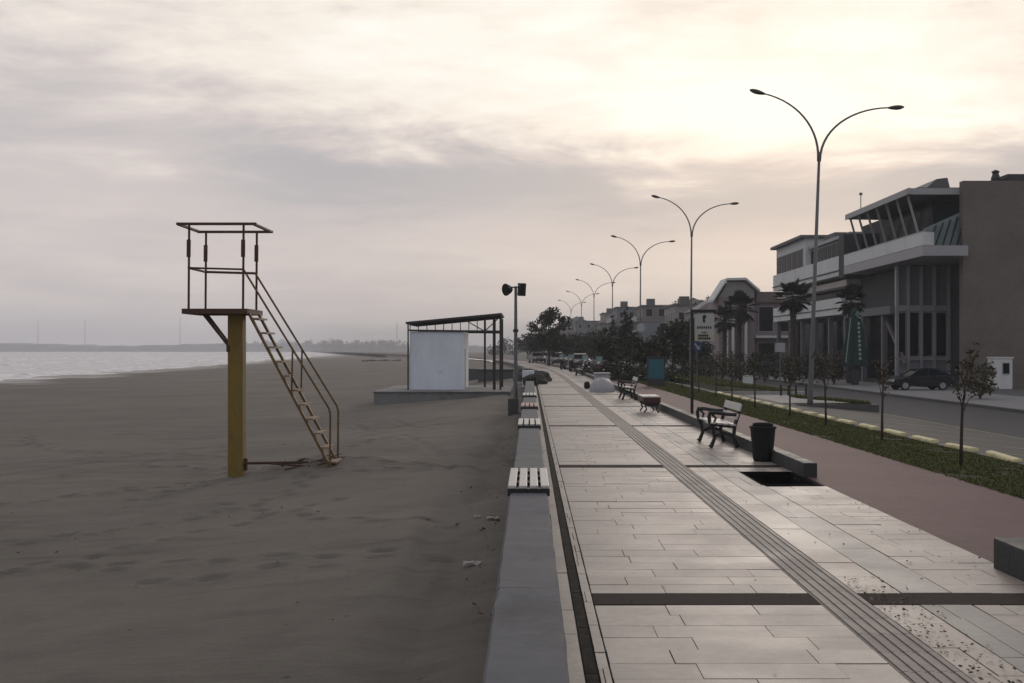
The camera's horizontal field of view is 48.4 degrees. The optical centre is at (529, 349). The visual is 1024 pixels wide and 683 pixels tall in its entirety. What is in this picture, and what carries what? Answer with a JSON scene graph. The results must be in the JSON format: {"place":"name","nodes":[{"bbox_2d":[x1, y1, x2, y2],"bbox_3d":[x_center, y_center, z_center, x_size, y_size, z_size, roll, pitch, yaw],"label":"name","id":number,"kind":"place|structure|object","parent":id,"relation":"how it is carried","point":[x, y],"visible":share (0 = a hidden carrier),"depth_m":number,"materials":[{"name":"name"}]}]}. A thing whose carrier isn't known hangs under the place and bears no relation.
{"place":"outdoors","nodes":[
{"label":"outdoors","id":0,"kind":"place"},
{"bbox_2d":[0,352,347,380],"bbox_3d":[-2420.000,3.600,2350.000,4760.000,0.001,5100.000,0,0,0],"label":"sea","id":1,"kind":"structure","parent":0,"point":[22,355],"depth_m":482.01,"materials":[{"name":"liquid"}]},
{"bbox_2d":[0,356,310,379],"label":"surf","id":2,"kind":"structure","parent":1,"relation":"on","point":[27,375],"depth_m":271.48,"materials":[{"name":"liquid"}]},
{"bbox_2d":[0,343,508,351],"bbox_3d":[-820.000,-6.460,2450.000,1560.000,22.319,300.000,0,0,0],"label":"shore","id":3,"kind":"structure","parent":0,"point":[32,347],"depth_m":2317.12,"materials":[{"name":"liquid"}]},
{"bbox_2d":[222,338,406,349],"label":"trees","id":4,"kind":"object","parent":3,"relation":"on","point":[372,343],"visible":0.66,"depth_m":2317.15,"materials":[{"name":"green plant"}]},
{"bbox_2d":[0,351,524,682],"bbox_3d":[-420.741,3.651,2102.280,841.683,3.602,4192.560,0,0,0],"label":"sand","id":5,"kind":"structure","parent":0,"point":[83,464],"depth_m":15.91,"materials":[{"name":"sand"}]},
{"bbox_2d":[176,222,341,477],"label":"lifeguard tower","id":6,"kind":"structure","parent":5,"relation":"on","point":[235,343],"depth_m":23.45,"materials":[{"name":"yellow paint"}]},
{"bbox_2d":[372,385,512,404],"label":"concrete platform","id":7,"kind":"structure","parent":5,"relation":"on","point":[396,394],"depth_m":55.00,"materials":[{"name":"concrete"}]},
{"bbox_2d":[406,313,503,389],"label":"beach shed","id":8,"kind":"structure","parent":7,"relation":"on","point":[438,359],"depth_m":57.00,"materials":[{"name":"metal"}]},
{"bbox_2d":[477,369,513,381],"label":"concrete block","id":9,"kind":"structure","parent":5,"relation":"on","point":[508,373],"depth_m":82.00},
{"bbox_2d":[502,283,525,415],"bbox_3d":[-0.583,0.080,41.342,0.897,5.040,0.484,0,0,0],"label":"floodlight mast","id":10,"kind":"object","parent":5,"relation":"on","point":[507,289],"visible":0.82,"depth_m":41.34,"materials":[{"name":"metal"}]},
{"bbox_2d":[0,0,1023,361],"label":"sky","id":11,"kind":"structure","parent":0,"point":[404,161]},
{"bbox_2d":[468,357,613,682],"bbox_3d":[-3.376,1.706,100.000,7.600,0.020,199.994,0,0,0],"label":"promenade paving","id":12,"kind":"structure","parent":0,"point":[600,655],"depth_m":8.22,"materials":[{"name":"concrete"}]},
{"bbox_2d":[534,386,584,682],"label":"promenade paving","id":13,"kind":"structure","parent":12,"relation":"on","point":[575,668],"depth_m":8.00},
{"bbox_2d":[540,387,580,394],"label":"promenade paving","id":14,"kind":"structure","parent":12,"relation":"on","point":[558,391],"depth_m":46.65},
{"bbox_2d":[541,395,592,405],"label":"promenade paving","id":15,"kind":"structure","parent":12,"relation":"on","point":[564,400],"depth_m":38.32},
{"bbox_2d":[536,386,598,682],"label":"drain channel","id":16,"kind":"object","parent":12,"relation":"on","point":[591,674],"visible":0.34,"depth_m":8.21,"materials":[{"name":"metal"}]},
{"bbox_2d":[544,407,614,424],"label":"promenade paving","id":17,"kind":"structure","parent":12,"relation":"on","point":[575,415],"depth_m":29.10,"materials":[{"name":"stone"}]},
{"bbox_2d":[549,426,660,464],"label":"promenade paving","id":18,"kind":"structure","parent":12,"relation":"on","point":[591,445],"depth_m":19.85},
{"bbox_2d":[607,407,643,424],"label":"promenade paving","id":19,"kind":"structure","parent":12,"relation":"on","point":[626,417],"depth_m":29.08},
{"bbox_2d":[618,407,658,424],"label":"promenade paving","id":20,"kind":"structure","parent":12,"relation":"on","point":[641,418],"depth_m":29.11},
{"bbox_2d":[633,426,704,464],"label":"promenade paving","id":21,"kind":"structure","parent":12,"relation":"on","point":[683,457],"depth_m":19.83,"materials":[{"name":"stone"}]},
{"bbox_2d":[559,465,780,467],"bbox_3d":[2.065,1.708,16.645,3.270,0.017,0.350,0,0,0],"label":"paving band","id":22,"kind":"object","parent":12,"relation":"on","point":[661,466],"visible":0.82,"depth_m":16.60,"materials":[{"name":"stone"}]},
{"bbox_2d":[560,468,806,593],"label":"promenade paving","id":23,"kind":"structure","parent":12,"relation":"on","point":[658,536],"depth_m":10.10,"materials":[{"name":"stone"}]},
{"bbox_2d":[647,426,727,464],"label":"promenade paving","id":24,"kind":"structure","parent":12,"relation":"on","point":[698,453],"depth_m":19.84,"materials":[{"name":"stone"}]},
{"bbox_2d":[506,360,975,682],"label":"tactile paving","id":25,"kind":"structure","parent":12,"relation":"on","point":[908,656],"depth_m":8.22,"materials":[{"name":"stone"}]},
{"bbox_2d":[595,605,909,682],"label":"promenade paving","id":26,"kind":"structure","parent":12,"relation":"on","point":[729,644],"depth_m":6.52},
{"bbox_2d":[592,593,1023,606],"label":"paving band","id":27,"kind":"object","parent":12,"relation":"on","point":[639,599],"visible":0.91,"depth_m":7.75,"materials":[{"name":"stone"}]},
{"bbox_2d":[689,468,949,593],"bbox_3d":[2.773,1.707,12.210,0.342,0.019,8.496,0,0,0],"label":"promenade paving","id":28,"kind":"structure","parent":12,"relation":"on","point":[891,572],"depth_m":10.11,"materials":[{"name":"stone"}]},
{"bbox_2d":[873,605,1023,682],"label":"promenade paving","id":29,"kind":"structure","parent":12,"relation":"on","point":[912,615],"depth_m":6.55,"materials":[{"name":"stone"}]},
{"bbox_2d":[605,412,1022,682],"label":"fallen leaves","id":30,"kind":"object","parent":29,"relation":"on","point":[973,668],"visible":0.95,"depth_m":6.94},
{"bbox_2d":[920,605,1023,672],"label":"promenade paving","id":31,"kind":"structure","parent":12,"relation":"on","point":[1005,642],"depth_m":6.89,"materials":[{"name":"stone"}]},
{"bbox_2d":[326,350,1017,496],"bbox_3d":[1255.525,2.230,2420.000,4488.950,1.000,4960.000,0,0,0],"label":"ground","id":32,"kind":"structure","parent":0,"point":[521,355],"depth_m":354.53,"materials":[{"name":"soil"}]},
{"bbox_2d":[487,337,550,354],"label":"wood","id":33,"kind":"object","parent":32,"relation":"on","point":[509,346],"visible":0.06,"depth_m":444.93,"materials":[{"name":"green plant"}]},
{"bbox_2d":[513,332,533,358],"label":"tree","id":34,"kind":"object","parent":32,"relation":"on","point":[521,342],"visible":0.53,"depth_m":209.81,"materials":[{"name":"green plant"}]},
{"bbox_2d":[483,381,569,682],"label":"sea wall","id":35,"kind":"structure","parent":32,"relation":"on","point":[527,641],"depth_m":5.79,"materials":[{"name":"grey concrete"}]},
{"bbox_2d":[507,468,549,495],"bbox_3d":[-0.012,1.234,10.716,0.370,0.092,1.517,0,0,0],"label":"bench","id":36,"kind":"object","parent":35,"relation":"on","point":[524,480],"depth_m":10.36,"materials":[{"name":"white wood"}]},
{"bbox_2d":[518,418,540,429],"bbox_3d":[-0.012,1.234,19.047,0.370,0.092,1.517,0,0,0],"label":"bench","id":37,"kind":"object","parent":35,"relation":"on","point":[528,423],"depth_m":18.65,"materials":[{"name":"white wood"}]},
{"bbox_2d":[526,306,572,365],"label":"tree","id":38,"kind":"object","parent":32,"relation":"on","point":[545,318],"visible":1,"depth_m":121.83,"materials":[{"name":"green plant"}]},
{"bbox_2d":[572,317,599,357],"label":"house","id":39,"kind":"structure","parent":32,"relation":"on","point":[587,326],"depth_m":372.00,"materials":[{"name":"paint"}]},
{"bbox_2d":[581,329,606,357],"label":"tree","id":40,"kind":"object","parent":32,"relation":"on","point":[590,343],"visible":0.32,"depth_m":134.76,"materials":[{"name":"green plant"}]},
{"bbox_2d":[590,359,625,379],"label":"shrub","id":41,"kind":"object","parent":32,"relation":"on","point":[616,375],"visible":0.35,"depth_m":66.01,"materials":[{"name":"green plant"}]},
{"bbox_2d":[606,301,634,361],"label":"house","id":42,"kind":"structure","parent":32,"relation":"on","point":[617,312],"depth_m":268.00,"materials":[{"name":"paint"}]},
{"bbox_2d":[610,306,639,369],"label":"tree","id":43,"kind":"object","parent":32,"relation":"on","point":[625,341],"visible":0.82,"depth_m":99.76,"materials":[{"name":"green plant"}]},
{"bbox_2d":[622,362,646,380],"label":"shrub","id":44,"kind":"object","parent":32,"relation":"on","point":[643,377],"visible":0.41,"depth_m":66.88,"materials":[{"name":"green plant"}]},
{"bbox_2d":[630,334,661,363],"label":"tree","id":45,"kind":"object","parent":32,"relation":"on","point":[647,349],"visible":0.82,"depth_m":79.77,"materials":[{"name":"green plant"}]},
{"bbox_2d":[629,299,666,337],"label":"house","id":46,"kind":"structure","parent":32,"relation":"on","point":[651,311],"depth_m":232.00,"materials":[{"name":"paint"}]},
{"bbox_2d":[643,322,659,366],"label":"billboard","id":47,"kind":"object","parent":32,"relation":"on","point":[651,327],"visible":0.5,"depth_m":111.92,"materials":[{"name":"metal"}]},
{"bbox_2d":[568,360,771,390],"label":"island earth","id":48,"kind":"structure","parent":32,"relation":"on","point":[712,387],"depth_m":62.07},
{"bbox_2d":[651,195,738,381],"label":"street lamp","id":49,"kind":"object","parent":48,"relation":"on","point":[691,231],"visible":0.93,"depth_m":73.96,"materials":[{"name":"metal"}]},
{"bbox_2d":[655,318,689,372],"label":"tree","id":50,"kind":"object","parent":32,"relation":"on","point":[675,328],"visible":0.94,"depth_m":85.73,"materials":[{"name":"green plant"}]},
{"bbox_2d":[662,296,697,364],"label":"house","id":51,"kind":"structure","parent":32,"relation":"on","point":[672,311],"depth_m":197.00,"materials":[{"name":"paint"}]},
{"bbox_2d":[665,358,694,382],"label":"shrub","id":52,"kind":"object","parent":32,"relation":"on","point":[669,377],"visible":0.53,"depth_m":71.92,"materials":[{"name":"green plant"}]},
{"bbox_2d":[669,318,699,373],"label":"tree","id":53,"kind":"object","parent":32,"relation":"on","point":[687,342],"visible":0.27,"depth_m":91.63,"materials":[{"name":"green plant"}]},
{"bbox_2d":[723,352,755,380],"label":"tree","id":54,"kind":"object","parent":32,"relation":"on","point":[743,372],"visible":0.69,"depth_m":95.85,"materials":[{"name":"green plant"}]},
{"bbox_2d":[707,278,788,370],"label":"gabled house","id":55,"kind":"structure","parent":32,"relation":"on","point":[759,333],"depth_m":150.40,"materials":[{"name":"paint"}]},
{"bbox_2d":[758,306,773,331],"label":"window","id":56,"kind":"structure","parent":55,"relation":"in","point":[765,322],"depth_m":150.89,"materials":[{"name":"grey glass"}]},
{"bbox_2d":[758,342,774,361],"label":"window","id":57,"kind":"structure","parent":55,"relation":"in","point":[766,347],"depth_m":150.89,"materials":[{"name":"grey glass"}]},
{"bbox_2d":[713,391,804,393],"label":"island kerb","id":58,"kind":"structure","parent":32,"relation":"on","point":[764,392],"depth_m":55.62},
{"bbox_2d":[739,471,823,485],"bbox_3d":[3.308,2.123,15.110,0.785,0.854,1.560,0,0,0],"label":"planting pit","id":59,"kind":"object","parent":32,"relation":"on","point":[775,478],"visible":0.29,"depth_m":15.86,"materials":[{"name":"soil"}]},
{"bbox_2d":[567,362,1023,495],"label":"grass strip","id":60,"kind":"object","parent":32,"relation":"on","point":[972,476],"depth_m":18.41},
{"bbox_2d":[568,332,591,358],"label":"tree","id":61,"kind":"object","parent":60,"relation":"on","point":[576,341],"visible":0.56,"depth_m":149.47,"materials":[{"name":"green plant"}]},
{"bbox_2d":[592,335,620,362],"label":"tree","id":62,"kind":"object","parent":60,"relation":"on","point":[609,345],"visible":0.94,"depth_m":91.84,"materials":[{"name":"green plant"}]},
{"bbox_2d":[646,357,665,385],"bbox_3d":[6.311,1.081,57.000,0.960,1.482,0.160,0,0,0],"label":"information board","id":63,"kind":"object","parent":60,"relation":"on","point":[655,371],"visible":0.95,"depth_m":56.93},
{"bbox_2d":[811,343,834,425],"bbox_3d":[7.270,0.838,28.220,0.536,2.156,0.481,0,0,38],"label":"young tree","id":64,"kind":"object","parent":60,"relation":"on","point":[823,380],"visible":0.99,"depth_m":28.19,"materials":[{"name":"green plant"}]},
{"bbox_2d":[626,377,1023,498],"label":"grass","id":65,"kind":"structure","parent":60,"relation":"on","point":[858,438],"depth_m":22.28,"materials":[{"name":"plant"}]},
{"bbox_2d":[871,356,896,439],"bbox_3d":[7.301,1.015,23.570,0.463,1.797,0.444,0,0,-44],"label":"young tree","id":66,"kind":"object","parent":60,"relation":"on","point":[884,374],"visible":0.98,"depth_m":23.58,"materials":[{"name":"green plant"}]},
{"bbox_2d":[947,342,982,465],"bbox_3d":[6.987,0.875,18.177,0.512,2.019,0.432,0,0,-22],"label":"young tree","id":67,"kind":"object","parent":60,"relation":"on","point":[972,359],"visible":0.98,"depth_m":18.18,"materials":[{"name":"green plant"}]},
{"bbox_2d":[591,365,1023,464],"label":"road kerb","id":68,"kind":"structure","parent":32,"relation":"on","point":[978,453],"depth_m":26.01,"materials":[{"name":"concrete"}]},
{"bbox_2d":[985,450,1022,461],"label":"kerb stone","id":69,"kind":"object","parent":68,"relation":"on","point":[997,455],"visible":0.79,"depth_m":20.33,"materials":[{"name":"yellow paint"}]},
{"bbox_2d":[631,364,1023,412],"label":"road kerb","id":70,"kind":"structure","parent":32,"relation":"on","point":[944,401],"depth_m":61.52,"materials":[{"name":"concrete"}]},
{"bbox_2d":[792,403,868,404],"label":"island earth","id":71,"kind":"structure","parent":32,"relation":"on","point":[831,404],"depth_m":44.48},
{"bbox_2d":[618,365,871,404],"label":"grass","id":72,"kind":"structure","parent":71,"relation":"on","point":[712,381],"depth_m":56.28,"materials":[{"name":"plant"}]},
{"bbox_2d":[750,89,903,406],"bbox_3d":[11.286,-3.912,44.100,5.998,12.212,0.400,2,0,0],"label":"street lamp","id":73,"kind":"object","parent":71,"relation":"on","point":[812,332],"visible":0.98,"depth_m":44.05,"materials":[{"name":"metal"}]},
{"bbox_2d":[783,403,878,411],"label":"island kerb","id":74,"kind":"structure","parent":32,"relation":"on","point":[872,408],"depth_m":44.00,"materials":[{"name":"concrete"}]},
{"bbox_2d":[770,170,1023,386],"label":"office building","id":75,"kind":"structure","parent":32,"relation":"on","point":[934,268],"depth_m":89.35,"materials":[{"name":"grey concrete"}]},
{"bbox_2d":[899,312,905,356],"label":"window","id":76,"kind":"structure","parent":75,"relation":"in","point":[902,315],"depth_m":89.55,"materials":[{"name":"grey glass"}]},
{"bbox_2d":[910,312,918,356],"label":"window","id":77,"kind":"structure","parent":75,"relation":"in","point":[914,316],"depth_m":89.55,"materials":[{"name":"grey glass"}]},
{"bbox_2d":[923,312,931,356],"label":"window","id":78,"kind":"structure","parent":75,"relation":"in","point":[927,316],"depth_m":89.55,"materials":[{"name":"grey glass"}]},
{"bbox_2d":[936,312,946,356],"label":"window","id":79,"kind":"structure","parent":75,"relation":"in","point":[941,317],"depth_m":89.55,"materials":[{"name":"grey glass"}]},
{"bbox_2d":[478,357,1023,562],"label":"cycle path","id":80,"kind":"structure","parent":0,"point":[973,518],"depth_m":14.18,"materials":[{"name":"asphalt"}]},
{"bbox_2d":[690,310,715,413],"bbox_3d":[4.463,0.363,29.300,0.655,2.807,0.070,0,0,0],"label":"notice sign","id":81,"kind":"object","parent":80,"relation":"on","point":[704,327],"visible":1,"depth_m":29.27,"materials":[{"name":"white metal"}]},
{"bbox_2d":[994,538,1023,581],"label":"kerb","id":82,"kind":"structure","parent":80,"relation":"on","point":[1008,556],"depth_m":8.62,"materials":[{"name":"concrete"}]},
{"bbox_2d":[743,394,845,402],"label":"crossing pavement","id":83,"kind":"structure","parent":0,"point":[783,398],"depth_m":49.89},
{"bbox_2d":[591,361,1023,438],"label":"road","id":84,"kind":"structure","parent":0,"point":[1000,422],"depth_m":46.73,"materials":[{"name":"asphalt"}]},
{"bbox_2d":[687,341,715,365],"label":"tree","id":85,"kind":"object","parent":84,"relation":"on","point":[706,349],"visible":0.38,"depth_m":117.48,"materials":[{"name":"green plant"}]},
{"bbox_2d":[703,350,737,378],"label":"tree","id":86,"kind":"object","parent":84,"relation":"on","point":[724,371],"visible":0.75,"depth_m":97.85,"materials":[{"name":"green plant"}]},
{"bbox_2d":[719,289,758,372],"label":"palm tree","id":87,"kind":"object","parent":84,"relation":"on","point":[738,297],"visible":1,"depth_m":111.61,"materials":[{"name":"green plant"}]},
{"bbox_2d":[746,350,782,381],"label":"tree","id":88,"kind":"object","parent":84,"relation":"on","point":[766,372],"visible":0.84,"depth_m":91.90,"materials":[{"name":"green plant"}]},
{"bbox_2d":[774,354,803,383],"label":"tree","id":89,"kind":"object","parent":84,"relation":"on","point":[796,366],"visible":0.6,"depth_m":87.71,"materials":[{"name":"green plant"}]},
{"bbox_2d":[591,360,1023,408],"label":"pavement","id":90,"kind":"structure","parent":0,"point":[1010,401],"depth_m":67.36,"materials":[{"name":"concrete"}]},
{"bbox_2d":[714,304,736,372],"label":"palm tree","id":91,"kind":"object","parent":90,"relation":"on","point":[725,326],"visible":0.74,"depth_m":123.82,"materials":[{"name":"green plant"}]},
{"bbox_2d":[772,278,811,382],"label":"palm tree","id":92,"kind":"object","parent":90,"relation":"on","point":[793,306],"visible":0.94,"depth_m":91.81,"materials":[{"name":"green plant"}]},
{"bbox_2d":[793,352,828,383],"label":"tree","id":93,"kind":"object","parent":90,"relation":"on","point":[816,372],"visible":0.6,"depth_m":85.90,"materials":[{"name":"green plant"}]},
{"bbox_2d":[821,350,846,383],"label":"tree","id":94,"kind":"object","parent":90,"relation":"on","point":[837,373],"visible":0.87,"depth_m":84.69,"materials":[{"name":"green plant"}]},
{"bbox_2d":[834,283,866,382],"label":"palm tree","id":95,"kind":"object","parent":90,"relation":"on","point":[852,289],"visible":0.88,"depth_m":87.76,"materials":[{"name":"green plant"}]},
{"bbox_2d":[840,306,869,384],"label":"folded parasol","id":96,"kind":"object","parent":90,"relation":"on","point":[854,353],"visible":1,"depth_m":83.50,"materials":[{"name":"fabric"}]},
{"bbox_2d":[885,368,953,389],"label":"parked car","id":97,"kind":"object","parent":90,"relation":"on","point":[932,378],"visible":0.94,"depth_m":72.74,"materials":[{"name":"paint"}]},
{"bbox_2d":[960,358,998,398],"bbox_3d":[23.633,1.504,60.097,2.084,2.254,2.298,0,0,0],"label":"shrub","id":98,"kind":"object","parent":90,"relation":"on","point":[984,386],"visible":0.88,"depth_m":59.74,"materials":[{"name":"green plant"}]},
{"bbox_2d":[774,403,1023,461],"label":"parking bay","id":99,"kind":"object","parent":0,"point":[977,440],"visible":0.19,"depth_m":31.08,"materials":[{"name":"asphalt"}]},
{"bbox_2d":[926,387,1023,396],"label":"forecourt","id":100,"kind":"structure","parent":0,"point":[1016,391],"depth_m":74.84,"materials":[{"name":"concrete"}]},
{"bbox_2d":[986,357,1013,388],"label":"guard kiosk","id":101,"kind":"object","parent":100,"relation":"on","point":[1003,375],"visible":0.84,"depth_m":78.40,"materials":[{"name":"white paint"}]},
{"label":"promenade bed","id":102,"kind":"structure","parent":0,"visible":0},
{"bbox_2d":[735,467,1023,592],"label":"promenade paving","id":103,"kind":"structure","parent":102,"relation":"on","point":[897,542],"depth_m":10.00,"materials":[{"name":"stone"}]},
{"bbox_2d":[974,605,1023,634],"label":"promenade paving","id":104,"kind":"structure","parent":102,"relation":"on","point":[1011,616],"depth_m":7.34,"materials":[{"name":"stone"}]},
{"label":"promenade bed","id":105,"kind":"structure","parent":0,"visible":0},
{"bbox_2d":[604,390,625,394],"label":"promenade paving","id":106,"kind":"structure","parent":105,"relation":"on","point":[616,392],"depth_m":44.53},
{"bbox_2d":[589,377,614,391],"bbox_3d":[2.952,1.409,46.500,1.060,0.582,1.647,0,0,0],"label":"covered heap","id":107,"kind":"object","parent":106,"relation":"on","point":[601,384],"visible":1,"depth_m":45.94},
{"bbox_2d":[609,395,644,405],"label":"promenade paving","id":108,"kind":"structure","parent":105,"relation":"on","point":[628,401],"depth_m":38.32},
{"bbox_2d":[617,376,638,399],"bbox_3d":[3.387,1.304,39.300,0.643,0.824,1.560,0,0,0],"label":"park bench","id":109,"kind":"object","parent":108,"relation":"on","point":[622,387],"visible":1,"depth_m":38.61,"materials":[{"name":"black metal"}]},
{"bbox_2d":[629,407,690,424],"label":"promenade paving","id":110,"kind":"structure","parent":105,"relation":"on","point":[660,417],"depth_m":28.64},
{"bbox_2d":[638,394,660,412],"bbox_3d":[3.280,1.474,31.300,0.480,0.458,1.400,0,0,0],"label":"backless bench","id":111,"kind":"object","parent":110,"relation":"on","point":[651,400],"visible":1,"depth_m":30.73,"materials":[{"name":"wood"}]},
{"bbox_2d":[535,361,816,477],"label":"kerb","id":112,"kind":"structure","parent":105,"relation":"on","point":[800,466],"depth_m":19.42,"materials":[{"name":"concrete"}]},
{"bbox_2d":[664,426,775,464],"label":"promenade paving","id":113,"kind":"structure","parent":105,"relation":"on","point":[729,454],"depth_m":19.66,"materials":[{"name":"stone"}]},
{"bbox_2d":[696,398,743,447],"bbox_3d":[3.387,1.304,20.400,0.643,0.824,1.560,0,0,0],"label":"park bench","id":114,"kind":"object","parent":113,"relation":"on","point":[721,423],"visible":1,"depth_m":19.72,"materials":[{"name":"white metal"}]},
{"bbox_2d":[749,422,776,461],"bbox_3d":[3.560,1.407,17.400,0.410,0.585,0.410,0,0,0],"label":"litter bin","id":115,"kind":"object","parent":113,"relation":"on","point":[762,437],"visible":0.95,"depth_m":17.26,"materials":[{"name":"black plastic"}]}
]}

